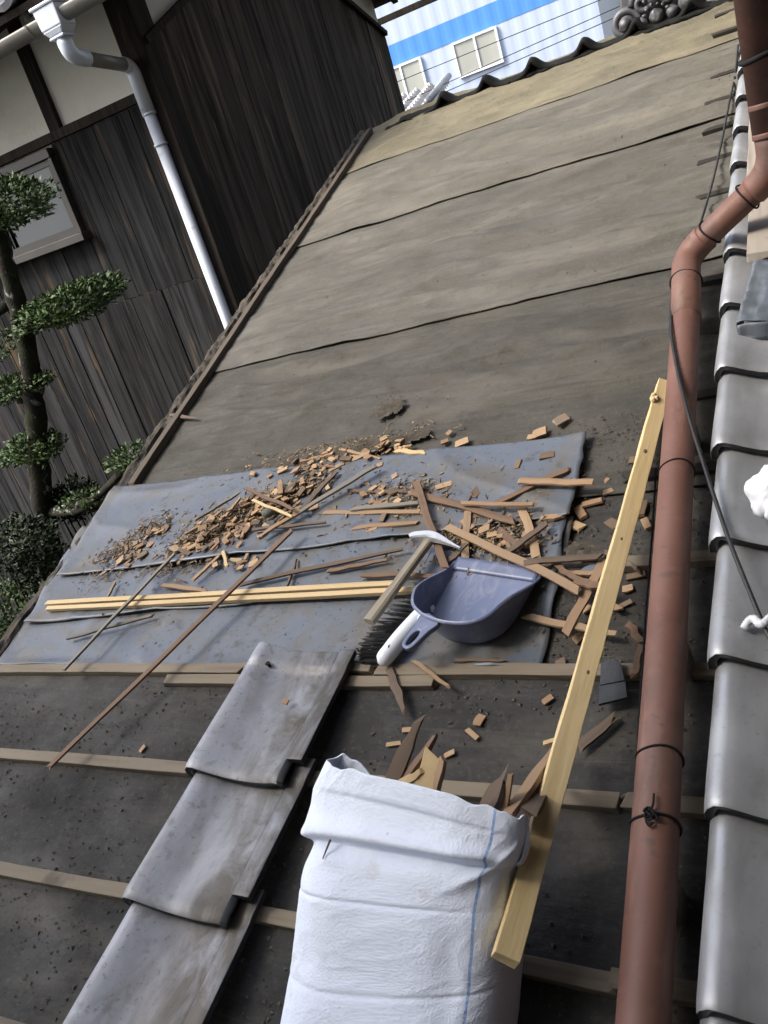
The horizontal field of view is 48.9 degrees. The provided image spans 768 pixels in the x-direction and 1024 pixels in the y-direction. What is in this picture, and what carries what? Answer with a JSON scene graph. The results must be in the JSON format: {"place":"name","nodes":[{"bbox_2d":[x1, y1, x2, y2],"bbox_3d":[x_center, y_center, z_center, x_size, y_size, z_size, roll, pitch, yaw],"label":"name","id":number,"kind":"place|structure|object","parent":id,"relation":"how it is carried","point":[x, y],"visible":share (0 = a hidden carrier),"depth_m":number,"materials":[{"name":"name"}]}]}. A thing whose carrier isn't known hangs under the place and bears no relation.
{"place":"outdoors","nodes":[
{"label":"outdoors","id":0,"kind":"place"},
{"bbox_2d":[0,0,436,634],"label":"wooden house","id":1,"kind":"structure","parent":0,"point":[188,154],"depth_m":4.99,"materials":[{"name":"brown wood"}]},
{"bbox_2d":[0,147,92,264],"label":"window","id":2,"kind":"structure","parent":1,"relation":"in","point":[65,228],"depth_m":5.02,"materials":[{"name":"glass"}]},
{"bbox_2d":[401,73,451,110],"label":"tiled roof","id":3,"kind":"structure","parent":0,"point":[429,96],"depth_m":13.93,"materials":[{"name":"ceramic"}]},
{"bbox_2d":[375,0,619,94],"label":"warehouse","id":4,"kind":"structure","parent":0,"point":[431,35],"depth_m":24.11,"materials":[{"name":"blue"}]},
{"bbox_2d":[394,56,426,94],"bbox_3d":[0.608,-12.968,25.462,1.386,0.945,0.090,-6,24,30],"label":"window","id":5,"kind":"structure","parent":4,"relation":"in","point":[414,66],"depth_m":25.30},
{"bbox_2d":[451,26,504,78],"bbox_3d":[2.688,-13.188,24.269,1.386,0.945,0.090,-6,24,30],"label":"window","id":6,"kind":"structure","parent":4,"relation":"in","point":[467,63],"depth_m":24.25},
{"bbox_2d":[398,0,599,81],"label":"overhead wire","id":7,"kind":"object","parent":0,"point":[500,40],"visible":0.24,"depth_m":13.02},
{"bbox_2d":[406,6,619,100],"bbox_3d":[4.251,-7.432,11.682,26.181,1.266,0.010,-6,24,30],"label":"overhead wire","id":8,"kind":"object","parent":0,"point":[520,50],"visible":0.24,"depth_m":12.95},
{"bbox_2d":[448,18,612,90],"bbox_3d":[4.301,-7.335,11.711,26.182,1.278,0.010,-6,24,30],"label":"overhead wire","id":9,"kind":"object","parent":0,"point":[531,54],"visible":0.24,"depth_m":12.93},
{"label":"ground","id":10,"kind":"structure","parent":0,"visible":0},
{"bbox_2d":[0,574,36,639],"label":"shrub","id":11,"kind":"object","parent":10,"relation":"on","point":[8,619],"visible":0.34,"depth_m":4.89,"materials":[{"name":"green plant"}]},
{"bbox_2d":[0,510,62,601],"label":"shrub","id":12,"kind":"object","parent":10,"relation":"on","point":[23,532],"visible":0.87,"depth_m":4.53,"materials":[{"name":"green plant"}]},
{"bbox_2d":[8,534,69,599],"bbox_3d":[-1.561,1.130,4.914,0.396,2.260,0.406,-6,24,30],"label":"shrub","id":13,"kind":"object","parent":10,"relation":"on","point":[46,569],"visible":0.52,"depth_m":4.51,"materials":[{"name":"green plant"}]},
{"bbox_2d":[45,472,100,538],"bbox_3d":[-1.525,0.859,5.371,0.378,2.400,0.379,-6,24,30],"label":"shrub","id":14,"kind":"object","parent":10,"relation":"on","point":[73,483],"visible":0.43,"depth_m":4.96,"materials":[{"name":"green plant"}]},
{"bbox_2d":[0,171,146,576],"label":"garden tree","id":15,"kind":"object","parent":10,"relation":"on","point":[38,450],"visible":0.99,"depth_m":4.32,"materials":[{"name":"green plant"}]},
{"bbox_2d":[0,0,739,1023],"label":"stripped roof","id":16,"kind":"structure","parent":10,"relation":"on","point":[490,262],"depth_m":2.08,"materials":[{"name":"wood"}]},
{"bbox_2d":[62,552,175,670],"bbox_3d":[-0.639,0.236,2.058,0.016,0.009,0.390,6,48,48],"label":"wood strip","id":17,"kind":"object","parent":16,"relation":"on","point":[116,614],"visible":1,"depth_m":2.05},
{"bbox_2d":[63,889,266,1023],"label":"roof tile","id":18,"kind":"object","parent":16,"relation":"on","point":[155,966],"visible":0.83,"depth_m":1.28,"materials":[{"name":"ceramic"}]},
{"bbox_2d":[47,528,292,769],"bbox_3d":[-0.449,0.282,1.852,0.017,0.007,0.723,23,60,44],"label":"wood strip","id":19,"kind":"object","parent":16,"relation":"on","point":[166,653],"visible":1,"depth_m":1.84,"materials":[{"name":"red wood"}]},
{"bbox_2d":[122,758,317,926],"bbox_3d":[-0.274,0.534,1.431,0.236,0.077,0.300,-6,42,30],"label":"roof tile","id":20,"kind":"object","parent":16,"relation":"on","point":[211,852],"visible":0.91,"depth_m":1.41,"materials":[{"name":"ceramic"}]},
{"bbox_2d":[185,641,356,785],"bbox_3d":[-0.209,0.370,1.586,0.236,0.076,0.300,-6,42,30],"label":"roof tile","id":21,"kind":"object","parent":16,"relation":"on","point":[257,732],"visible":0.99,"depth_m":1.57,"materials":[{"name":"ceramic"}]},
{"bbox_2d":[0,516,573,666],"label":"underlay sheet","id":22,"kind":"object","parent":16,"relation":"on","point":[325,629],"visible":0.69,"depth_m":1.84,"materials":[{"name":"plastic"}]},
{"bbox_2d":[66,614,153,639],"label":"wood strip","id":23,"kind":"object","parent":22,"relation":"on","point":[95,630],"visible":0.91,"depth_m":2.06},
{"bbox_2d":[23,515,565,621],"bbox_3d":[-0.297,0.104,2.028,1.519,0.015,0.366,-6,42,30],"label":"underlay sheet","id":24,"kind":"object","parent":22,"relation":"on","point":[62,587],"visible":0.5,"depth_m":1.99,"materials":[{"name":"plastic"}]},
{"bbox_2d":[160,583,207,591],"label":"wood strip","id":25,"kind":"object","parent":24,"relation":"on","point":[180,587],"visible":1,"depth_m":2.05,"materials":[{"name":"beige wood"}]},
{"bbox_2d":[45,580,392,605],"bbox_3d":[-0.437,0.197,2.000,1.088,0.011,0.016,-6,42,30],"label":"lath","id":26,"kind":"object","parent":24,"relation":"on","point":[319,587],"visible":0.82,"depth_m":1.94,"materials":[{"name":"wood"}]},
{"bbox_2d":[45,586,415,611],"bbox_3d":[-0.408,0.207,1.968,1.130,0.011,0.018,-6,42,30],"label":"lath","id":27,"kind":"object","parent":24,"relation":"on","point":[286,596],"visible":0.84,"depth_m":1.91,"materials":[{"name":"wood"}]},
{"bbox_2d":[239,547,402,586],"bbox_3d":[-0.147,0.123,1.878,0.420,0.008,0.017,-13,41,22],"label":"wood strip","id":28,"kind":"object","parent":24,"relation":"on","point":[307,569],"visible":0.98,"depth_m":1.88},
{"bbox_2d":[56,431,586,574],"bbox_3d":[-0.242,-0.018,2.123,1.501,0.017,0.374,-6,42,30],"label":"underlay sheet","id":29,"kind":"object","parent":24,"relation":"on","point":[122,510],"visible":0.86,"depth_m":2.03,"materials":[{"name":"plastic"}]},
{"bbox_2d":[260,510,303,537],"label":"wood strip","id":30,"kind":"object","parent":29,"relation":"on","point":[277,524],"visible":0.94,"depth_m":2.04,"materials":[{"name":"beige wood"}]},
{"bbox_2d":[243,487,294,510],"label":"wood strip","id":31,"kind":"object","parent":30,"relation":"on","point":[267,498],"visible":1,"depth_m":2.12,"materials":[{"name":"red wood"}]},
{"bbox_2d":[252,521,326,531],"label":"wood strip","id":32,"kind":"object","parent":29,"relation":"on","point":[286,526],"visible":1,"depth_m":2.02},
{"bbox_2d":[299,471,338,508],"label":"wood strip","id":33,"kind":"object","parent":29,"relation":"on","point":[316,492],"visible":0.94,"depth_m":2.09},
{"bbox_2d":[299,464,378,513],"bbox_3d":[-0.111,-0.057,2.045,0.224,0.007,0.017,-31,39,-2],"label":"wood strip","id":34,"kind":"object","parent":29,"relation":"on","point":[346,483],"visible":1,"depth_m":2.04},
{"bbox_2d":[322,509,421,514],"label":"wood strip","id":35,"kind":"object","parent":29,"relation":"on","point":[391,512],"visible":0.92,"depth_m":1.94,"materials":[{"name":"beige wood"}]},
{"bbox_2d":[347,489,409,493],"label":"wood strip","id":36,"kind":"object","parent":29,"relation":"on","point":[375,491],"visible":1,"depth_m":2.01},
{"bbox_2d":[349,501,419,511],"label":"wood strip","id":37,"kind":"object","parent":29,"relation":"on","point":[382,506],"visible":0.94,"depth_m":1.94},
{"bbox_2d":[350,521,419,529],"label":"wood strip","id":38,"kind":"object","parent":29,"relation":"on","point":[392,524],"visible":1,"depth_m":1.89,"materials":[{"name":"beige wood"}]},
{"bbox_2d":[393,448,425,454],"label":"wood strip","id":39,"kind":"object","parent":29,"relation":"on","point":[408,451],"visible":1,"depth_m":2.06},
{"bbox_2d":[460,501,537,506],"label":"wood strip","id":40,"kind":"object","parent":29,"relation":"on","point":[497,504],"visible":1,"depth_m":1.75,"materials":[{"name":"beige wood"}]},
{"bbox_2d":[493,467,570,501],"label":"wood strip","id":41,"kind":"object","parent":29,"relation":"on","point":[523,490],"visible":0.76,"depth_m":1.77,"materials":[{"name":"brown wood"}]},
{"bbox_2d":[517,477,593,486],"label":"wood strip","id":42,"kind":"object","parent":29,"relation":"on","point":[558,482],"visible":1,"depth_m":1.73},
{"bbox_2d":[76,397,578,591],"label":"wood splinters","id":43,"kind":"object","parent":24,"relation":"on","point":[194,535],"visible":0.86,"depth_m":2.15,"materials":[{"name":"wood"}]},
{"bbox_2d":[192,491,240,521],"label":"wood strip","id":44,"kind":"object","parent":43,"relation":"on","point":[212,509],"visible":1,"depth_m":2.21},
{"bbox_2d":[407,488,515,525],"bbox_3d":[0.164,-0.014,1.824,0.323,0.008,0.023,18,57,46],"label":"wood strip","id":45,"kind":"object","parent":43,"relation":"on","point":[478,510],"visible":0.92,"depth_m":1.80,"materials":[{"name":"red wood"}]},
{"bbox_2d":[326,558,387,572],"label":"wood strip","id":46,"kind":"object","parent":24,"relation":"on","point":[351,566],"visible":1,"depth_m":1.83,"materials":[{"name":"brown wood"}]},
{"bbox_2d":[360,571,433,578],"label":"wood strip","id":47,"kind":"object","parent":24,"relation":"on","point":[393,574],"visible":0.69,"depth_m":1.76,"materials":[{"name":"brown wood"}]},
{"bbox_2d":[412,480,448,569],"bbox_3d":[0.098,0.022,1.812,0.020,0.007,0.325,-25,36,7],"label":"wood strip","id":48,"kind":"object","parent":24,"relation":"on","point":[441,556],"visible":0.95,"depth_m":1.81,"materials":[{"name":"red wood"}]},
{"bbox_2d":[461,511,471,557],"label":"wood strip","id":49,"kind":"object","parent":24,"relation":"on","point":[465,553],"visible":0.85,"depth_m":1.76,"materials":[{"name":"beige wood"}]},
{"bbox_2d":[497,526,523,549],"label":"wood strip","id":50,"kind":"object","parent":24,"relation":"on","point":[506,536],"visible":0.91,"depth_m":1.69,"materials":[{"name":"red wood"}]},
{"bbox_2d":[517,507,540,558],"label":"wood strip","id":51,"kind":"object","parent":24,"relation":"on","point":[528,527],"visible":0.78,"depth_m":1.68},
{"bbox_2d":[355,596,434,665],"bbox_3d":[0.034,0.225,1.660,0.137,0.076,0.215,5,31,47],"label":"hand brush","id":52,"kind":"object","parent":22,"relation":"on","point":[385,651],"visible":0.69,"depth_m":1.62,"materials":[{"name":"white plastic"}]},
{"bbox_2d":[364,530,460,624],"bbox_3d":[0.051,0.130,1.681,0.132,0.030,0.242,8,47,41],"label":"hammer","id":53,"kind":"object","parent":52,"relation":"on","point":[428,539],"visible":1,"depth_m":1.70,"materials":[{"name":"wood"}]},
{"bbox_2d":[402,557,541,650],"bbox_3d":[0.148,0.174,1.565,0.208,0.074,0.264,6,49,40],"label":"dustpan","id":54,"kind":"object","parent":22,"relation":"on","point":[485,601],"visible":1,"depth_m":1.60,"materials":[{"name":"blue plastic"}]},
{"bbox_2d":[453,657,504,662],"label":"wood strip","id":55,"kind":"object","parent":22,"relation":"on","point":[471,660],"visible":1,"depth_m":1.50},
{"bbox_2d":[89,396,605,581],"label":"dirt","id":56,"kind":"structure","parent":16,"relation":"on","point":[381,411],"depth_m":2.16,"materials":[{"name":"soil"}]},
{"bbox_2d":[0,387,712,1023],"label":"dirt crumbs","id":57,"kind":"object","parent":16,"relation":"on","point":[360,747],"visible":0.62,"depth_m":1.51,"materials":[{"name":"soil"}]},
{"bbox_2d":[386,666,406,716],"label":"wood strip","id":58,"kind":"object","parent":16,"relation":"on","point":[396,689],"visible":1,"depth_m":1.53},
{"bbox_2d":[280,753,530,1023],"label":"white sack","id":59,"kind":"object","parent":16,"relation":"on","point":[405,888],"visible":0.88,"depth_m":1.03,"materials":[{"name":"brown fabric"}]},
{"bbox_2d":[385,714,425,779],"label":"wood strip","id":60,"kind":"object","parent":59,"relation":"in","point":[400,761],"visible":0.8,"depth_m":1.18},
{"bbox_2d":[398,768,424,783],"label":"wood strip","id":61,"kind":"object","parent":59,"relation":"in","point":[412,778],"visible":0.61,"depth_m":1.15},
{"bbox_2d":[403,734,437,776],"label":"wood strip","id":62,"kind":"object","parent":59,"relation":"in","point":[414,766],"visible":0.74,"depth_m":1.16,"materials":[{"name":"red wood"}]},
{"bbox_2d":[415,747,438,788],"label":"wood strip","id":63,"kind":"object","parent":59,"relation":"in","point":[429,762],"visible":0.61,"depth_m":1.15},
{"bbox_2d":[433,755,446,790],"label":"wood strip","id":64,"kind":"object","parent":59,"relation":"in","point":[439,774],"visible":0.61,"depth_m":1.14,"materials":[{"name":"beige wood"}]},
{"bbox_2d":[479,762,509,809],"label":"wood strip","id":65,"kind":"object","parent":59,"relation":"in","point":[493,795],"visible":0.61,"depth_m":1.09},
{"bbox_2d":[499,773,513,810],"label":"wood strip","id":66,"kind":"object","parent":59,"relation":"in","point":[507,795],"visible":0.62,"depth_m":1.08,"materials":[{"name":"beige wood"}]},
{"bbox_2d":[503,748,550,816],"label":"wood strip","id":67,"kind":"object","parent":59,"relation":"in","point":[525,792],"visible":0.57,"depth_m":1.12,"materials":[{"name":"beige wood"}]},
{"bbox_2d":[518,778,545,817],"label":"wood strip","id":68,"kind":"object","parent":59,"relation":"in","point":[534,805],"visible":0.46,"depth_m":1.08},
{"bbox_2d":[411,660,450,688],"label":"wood strip","id":69,"kind":"object","parent":16,"relation":"on","point":[425,669],"visible":1,"depth_m":1.52,"materials":[{"name":"beige wood"}]},
{"bbox_2d":[423,91,462,114],"bbox_3d":[0.357,-2.097,4.323,0.236,0.118,0.343,-7,23,28],"label":"ridge tile","id":70,"kind":"object","parent":16,"relation":"on","point":[447,96],"visible":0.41,"depth_m":4.18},
{"bbox_2d":[469,74,509,95],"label":"ridge tile","id":71,"kind":"object","parent":16,"relation":"on","point":[490,80],"visible":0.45,"depth_m":4.07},
{"bbox_2d":[510,57,557,82],"bbox_3d":[0.761,-2.145,4.097,0.236,0.118,0.343,-7,23,28],"label":"ridge tile","id":72,"kind":"object","parent":16,"relation":"on","point":[533,62],"visible":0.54,"depth_m":3.96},
{"bbox_2d":[552,413,569,426],"bbox_3d":[0.402,-0.209,1.915,0.042,0.007,0.028,-31,42,-10],"label":"wood chip","id":73,"kind":"object","parent":16,"relation":"on","point":[560,420],"visible":1,"depth_m":1.91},
{"bbox_2d":[551,563,576,580],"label":"wood strip","id":74,"kind":"object","parent":16,"relation":"on","point":[565,572],"visible":0.87,"depth_m":1.55,"materials":[{"name":"red wood"}]},
{"bbox_2d":[521,613,616,635],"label":"wood strip","id":75,"kind":"object","parent":16,"relation":"on","point":[547,621],"visible":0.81,"depth_m":1.48,"materials":[{"name":"beige wood"}]},
{"bbox_2d":[491,378,666,968],"bbox_3d":[0.377,0.115,1.416,0.040,0.031,1.282,22,46,9],"label":"pale lumber","id":76,"kind":"object","parent":16,"relation":"on","point":[511,938],"visible":0.96,"depth_m":1.22,"materials":[{"name":"yellow wood"}]},
{"bbox_2d":[562,558,605,636],"bbox_3d":[0.355,0.150,1.494,0.022,0.007,0.180,7,50,39],"label":"wood strip","id":77,"kind":"object","parent":16,"relation":"on","point":[577,610],"visible":0.75,"depth_m":1.48,"materials":[{"name":"beige wood"}]},
{"bbox_2d":[444,524,581,594],"bbox_3d":[0.241,0.085,1.633,0.023,0.008,0.377,-43,37,-16],"label":"wood strip","id":78,"kind":"object","parent":77,"relation":"on","point":[563,582],"visible":1,"depth_m":1.62,"materials":[{"name":"beige wood"}]},
{"bbox_2d":[505,521,547,552],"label":"wood strip","id":79,"kind":"object","parent":78,"relation":"on","point":[522,541],"visible":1,"depth_m":1.65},
{"bbox_2d":[523,553,602,565],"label":"wood strip","id":80,"kind":"object","parent":78,"relation":"on","point":[567,559],"visible":1,"depth_m":1.56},
{"bbox_2d":[569,37,610,58],"bbox_3d":[0.983,-2.171,3.974,0.236,0.118,0.343,-5,24,31],"label":"ridge tile","id":81,"kind":"object","parent":16,"relation":"on","point":[588,42],"visible":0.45,"depth_m":3.83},
{"bbox_2d":[578,711,618,753],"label":"wood strip","id":82,"kind":"object","parent":16,"relation":"on","point":[591,736],"visible":0.93,"depth_m":1.30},
{"bbox_2d":[592,590,623,610],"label":"wood strip","id":83,"kind":"object","parent":16,"relation":"on","point":[618,608],"visible":0.35,"depth_m":1.46,"materials":[{"name":"beige wood"}]},
{"bbox_2d":[572,576,598,589],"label":"wood strip","id":84,"kind":"object","parent":83,"relation":"on","point":[586,583],"visible":0.76,"depth_m":1.49,"materials":[{"name":"red wood"}]},
{"bbox_2d":[599,659,627,705],"bbox_3d":[0.365,0.271,1.348,0.044,0.011,0.084,-12,39,24],"label":"shingle fragment","id":85,"kind":"object","parent":16,"relation":"on","point":[612,688],"visible":1,"depth_m":1.34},
{"bbox_2d":[624,620,642,642],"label":"wood strip","id":86,"kind":"object","parent":16,"relation":"on","point":[636,636],"visible":1,"depth_m":1.41,"materials":[{"name":"red wood"}]},
{"bbox_2d":[613,17,654,43],"bbox_3d":[1.180,-2.195,3.864,0.236,0.118,0.343,-7,23,28],"label":"ridge tile","id":87,"kind":"object","parent":16,"relation":"on","point":[637,21],"visible":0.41,"depth_m":3.72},
{"bbox_2d":[630,643,642,678],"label":"wood strip","id":88,"kind":"object","parent":16,"relation":"on","point":[636,664],"visible":1,"depth_m":1.36,"materials":[{"name":"red wood"}]},
{"bbox_2d":[636,470,656,751],"bbox_3d":[0.442,0.162,1.418,0.032,0.016,0.687,-6,42,30],"label":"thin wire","id":89,"kind":"object","parent":16,"relation":"on","point":[644,632],"visible":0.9,"depth_m":1.43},
{"bbox_2d":[612,0,706,36],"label":"ridge ornament","id":90,"kind":"object","parent":16,"relation":"on","point":[651,11],"visible":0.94,"depth_m":3.72,"materials":[{"name":"ceramic"}]},
{"bbox_2d":[676,0,713,17],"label":"ridge tile","id":91,"kind":"object","parent":16,"relation":"on","point":[701,4],"visible":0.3,"depth_m":3.61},
{"bbox_2d":[700,1012,749,1023],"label":"roof tile","id":92,"kind":"object","parent":16,"relation":"on","point":[715,1018],"visible":0.23,"depth_m":0.91,"materials":[{"name":"ceramic"}]},
{"bbox_2d":[696,809,767,1023],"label":"roof tile","id":93,"kind":"object","parent":16,"relation":"on","point":[733,972],"visible":0.84,"depth_m":0.97,"materials":[{"name":"ceramic"}]},
{"bbox_2d":[723,215,747,263],"bbox_3d":[0.954,-0.706,2.049,0.236,0.078,0.300,-6,42,30],"label":"roof tile","id":94,"kind":"object","parent":16,"relation":"on","point":[736,238],"visible":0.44,"depth_m":2.00,"materials":[{"name":"ceramic"}]},
{"bbox_2d":[704,657,767,821],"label":"roof tile","id":95,"kind":"object","parent":16,"relation":"on","point":[737,774],"visible":0.84,"depth_m":1.12,"materials":[{"name":"ceramic"}]},
{"bbox_2d":[707,540,767,668],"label":"roof tile","id":96,"kind":"object","parent":16,"relation":"on","point":[732,608],"visible":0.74,"depth_m":1.27,"materials":[{"name":"ceramic"}]},
{"bbox_2d":[740,614,767,629],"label":"twisted rag","id":97,"kind":"object","parent":96,"relation":"on","point":[750,620],"visible":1,"depth_m":1.21,"materials":[{"name":"white fabric"}]},
{"bbox_2d":[728,165,746,196],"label":"roof tile","id":98,"kind":"object","parent":16,"relation":"on","point":[739,175],"visible":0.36,"depth_m":2.25,"materials":[{"name":"ceramic"}]},
{"bbox_2d":[709,447,767,552],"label":"roof tile","id":99,"kind":"object","parent":16,"relation":"on","point":[736,469],"visible":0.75,"depth_m":1.42,"materials":[{"name":"ceramic"}]},
{"bbox_2d":[744,465,767,519],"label":"cloth","id":100,"kind":"object","parent":99,"relation":"on","point":[756,489],"visible":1,"depth_m":1.35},
{"bbox_2d":[710,370,767,458],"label":"roof tile","id":101,"kind":"object","parent":16,"relation":"on","point":[740,422],"visible":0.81,"depth_m":1.58,"materials":[{"name":"ceramic"}]},
{"bbox_2d":[729,129,748,175],"bbox_3d":[1.094,-1.035,2.352,0.236,0.078,0.300,-6,42,30],"label":"roof tile","id":102,"kind":"object","parent":16,"relation":"on","point":[739,155],"visible":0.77,"depth_m":2.34,"materials":[{"name":"ceramic"}]},
{"bbox_2d":[732,98,748,139],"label":"roof tile","id":103,"kind":"object","parent":16,"relation":"on","point":[741,120],"visible":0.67,"depth_m":2.48,"materials":[{"name":"ceramic"}]},
{"bbox_2d":[735,71,745,107],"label":"roof tile","id":104,"kind":"object","parent":16,"relation":"on","point":[740,92],"visible":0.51,"depth_m":2.61,"materials":[{"name":"ceramic"}]},
{"bbox_2d":[714,306,767,382],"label":"roof tile","id":105,"kind":"object","parent":16,"relation":"on","point":[736,352],"visible":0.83,"depth_m":1.71,"materials":[{"name":"ceramic"}]},
{"bbox_2d":[736,260,767,338],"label":"flashing","id":106,"kind":"object","parent":105,"relation":"on","point":[754,306],"visible":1,"depth_m":1.76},
{"bbox_2d":[719,252,767,317],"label":"roof tile","id":107,"kind":"object","parent":16,"relation":"on","point":[737,270],"visible":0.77,"depth_m":1.90,"materials":[{"name":"ceramic"}]},
{"bbox_2d":[747,120,767,261],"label":"bleached board","id":108,"kind":"object","parent":107,"relation":"on","point":[757,241],"visible":0.39,"depth_m":1.96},
{"bbox_3d":[-0.912,-0.988,1.115,11.500,8.300,13.200,-6,24,30],"label":"two storey house","id":109,"kind":"object","parent":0,"visible":0},
{"bbox_2d":[615,0,767,1023],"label":"downpipe","id":110,"kind":"object","parent":109,"relation":"attached to","point":[655,908],"visible":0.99,"depth_m":1.27,"materials":[{"name":"brown plastic"}]},
{"bbox_2d":[669,44,767,638],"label":"cable","id":111,"kind":"object","parent":110,"relation":"attached to","point":[729,539],"visible":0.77,"depth_m":1.52,"materials":[{"name":"rubber"}]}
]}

